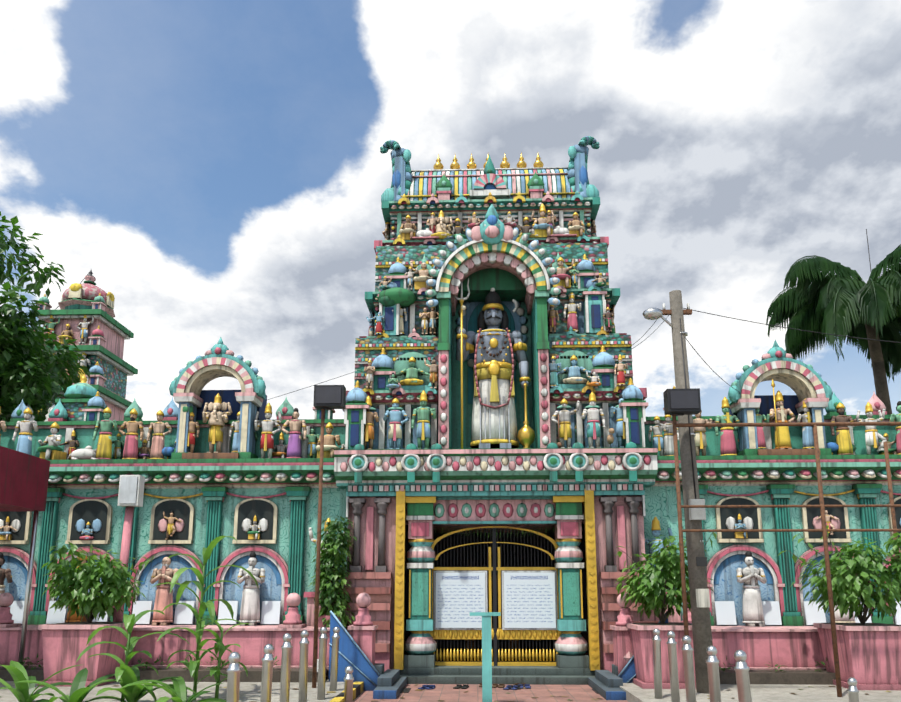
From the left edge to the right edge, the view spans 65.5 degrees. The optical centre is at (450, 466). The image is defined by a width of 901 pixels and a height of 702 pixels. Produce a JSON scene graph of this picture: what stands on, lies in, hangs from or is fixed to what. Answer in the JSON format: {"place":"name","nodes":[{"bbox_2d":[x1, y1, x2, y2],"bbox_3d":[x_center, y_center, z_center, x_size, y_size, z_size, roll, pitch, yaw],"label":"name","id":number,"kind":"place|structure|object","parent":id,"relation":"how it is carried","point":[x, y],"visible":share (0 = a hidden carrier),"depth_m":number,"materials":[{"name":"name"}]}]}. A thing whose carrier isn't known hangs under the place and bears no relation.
{"place":"outdoors","nodes":[
{"label":"outdoors","id":0,"kind":"place"},
{"bbox_2d":[0,593,691,699],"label":"temple plinth stairs","id":1,"kind":"structure","parent":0,"point":[357,649],"depth_m":11.89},
{"bbox_2d":[0,337,900,678],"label":"temple walls","id":2,"kind":"structure","parent":0,"point":[204,493],"depth_m":13.92,"materials":[{"name":"green paint"}]},
{"bbox_2d":[0,379,900,626],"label":"statues","id":3,"kind":"object","parent":2,"relation":"attached to","point":[749,576],"depth_m":14.14,"materials":[{"name":"paint"}]},
{"bbox_2d":[0,0,900,420],"label":"sky","id":4,"kind":"structure","parent":0,"point":[217,169],"materials":[{"name":"white"}]},
{"bbox_2d":[353,684,627,701],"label":"walkway","id":5,"kind":"structure","parent":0,"point":[543,693],"depth_m":11.35,"materials":[{"name":"pink tile"}]},
{"bbox_2d":[470,612,500,701],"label":"pedestal stand","id":6,"kind":"object","parent":5,"relation":"on","point":[486,661],"visible":1,"depth_m":10.24,"materials":[{"name":"paint"}]},
{"bbox_2d":[304,136,680,684],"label":"temple gateway tower","id":7,"kind":"structure","parent":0,"point":[580,493],"depth_m":13.74,"materials":[{"name":"multicoloured paint"}]},
{"bbox_2d":[435,572,484,627],"bbox_3d":[0.192,2.579,13.518,0.960,1.050,0.012,0,-10,2],"label":"notice board","id":8,"kind":"object","parent":7,"relation":"attached to","point":[460,597],"visible":0.86,"depth_m":13.51,"materials":[{"name":"white paper"}]},
{"bbox_2d":[308,204,673,591],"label":"statues","id":9,"kind":"object","parent":7,"relation":"attached to","point":[543,228],"visible":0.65,"depth_m":13.99,"materials":[{"name":"paint"}]},
{"bbox_2d":[432,523,556,537],"bbox_3d":[0.849,1.253,13.486,2.441,0.328,0.069,0,-10,2],"label":"garland","id":10,"kind":"object","parent":7,"relation":"attached to","point":[494,528],"visible":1,"depth_m":13.48,"materials":[{"name":"green plant"}]},
{"bbox_2d":[455,278,535,448],"bbox_3d":[0.887,-2.089,14.479,1.650,3.689,0.792,0,-10,2],"label":"shiva statue","id":11,"kind":"object","parent":7,"relation":"in","point":[494,419],"visible":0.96,"depth_m":14.24,"materials":[{"name":"paint"}]},
{"bbox_2d":[504,572,555,627],"bbox_3d":[1.521,2.571,13.474,0.980,1.050,0.012,0,-10,2],"label":"notice board","id":12,"kind":"object","parent":7,"relation":"attached to","point":[529,599],"visible":1,"depth_m":13.47,"materials":[{"name":"white paper"}]},
{"label":"ground","id":13,"kind":"structure","parent":0,"visible":0},
{"bbox_2d":[0,211,91,421],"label":"tree","id":14,"kind":"object","parent":13,"relation":"on","point":[24,353],"visible":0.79,"depth_m":16.55,"materials":[{"name":"green plant"}]},
{"bbox_2d":[17,270,137,420],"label":"small temple tower","id":15,"kind":"structure","parent":13,"relation":"on","point":[84,314],"depth_m":22.05,"materials":[{"name":"paint"}]},
{"bbox_2d":[0,667,900,701],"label":"wall","id":16,"kind":"structure","parent":13,"relation":"on","point":[773,686],"depth_m":10.88,"materials":[{"name":"concrete"}]},
{"bbox_2d":[0,446,49,665],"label":"maroon awning","id":17,"kind":"object","parent":16,"relation":"on","point":[24,477],"visible":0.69,"depth_m":12.33,"materials":[{"name":"paint"}]},
{"bbox_2d":[113,475,144,621],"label":"pillar with box","id":18,"kind":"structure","parent":16,"relation":"on","point":[131,493],"depth_m":12.45,"materials":[{"name":"paint"}]},
{"bbox_2d":[0,536,828,701],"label":"plants","id":19,"kind":"object","parent":16,"relation":"on","point":[132,689],"visible":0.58,"depth_m":9.41,"materials":[{"name":"green plant"}]},
{"bbox_2d":[0,683,890,701],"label":"fallen leaves litter","id":20,"kind":"object","parent":16,"relation":"on","point":[515,686],"visible":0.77,"depth_m":11.99,"materials":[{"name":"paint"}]},
{"bbox_2d":[37,622,900,689],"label":"planters","id":21,"kind":"object","parent":16,"relation":"on","point":[869,654],"visible":0.69,"depth_m":11.20,"materials":[{"name":"paint"}]},
{"bbox_2d":[41,515,900,627],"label":"planter shrubs","id":22,"kind":"object","parent":21,"relation":"in","point":[851,590],"visible":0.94,"depth_m":11.57,"materials":[{"name":"green plant"}]},
{"bbox_2d":[226,627,858,701],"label":"bollards","id":23,"kind":"object","parent":16,"relation":"on","point":[741,669],"visible":0.98,"depth_m":8.13,"materials":[{"name":"metal"}]},
{"bbox_2d":[268,290,900,693],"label":"utility pole","id":24,"kind":"object","parent":16,"relation":"on","point":[698,576],"visible":0.79,"depth_m":10.98,"materials":[{"name":"paint"}]},
{"bbox_2d":[312,385,900,696],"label":"rusty frame","id":25,"kind":"object","parent":16,"relation":"on","point":[679,402],"visible":0.83,"depth_m":10.78,"materials":[{"name":"metal"}]},
{"bbox_2d":[766,244,900,414],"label":"palm tree","id":26,"kind":"object","parent":13,"relation":"on","point":[842,302],"visible":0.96,"depth_m":20.56,"materials":[{"name":"green plant"}]},
{"bbox_2d":[866,229,870,270],"bbox_3d":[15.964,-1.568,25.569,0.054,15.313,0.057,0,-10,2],"label":"antenna mast","id":27,"kind":"object","parent":13,"relation":"on","point":[868,250],"visible":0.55,"depth_m":26.74,"materials":[{"name":"metal"}]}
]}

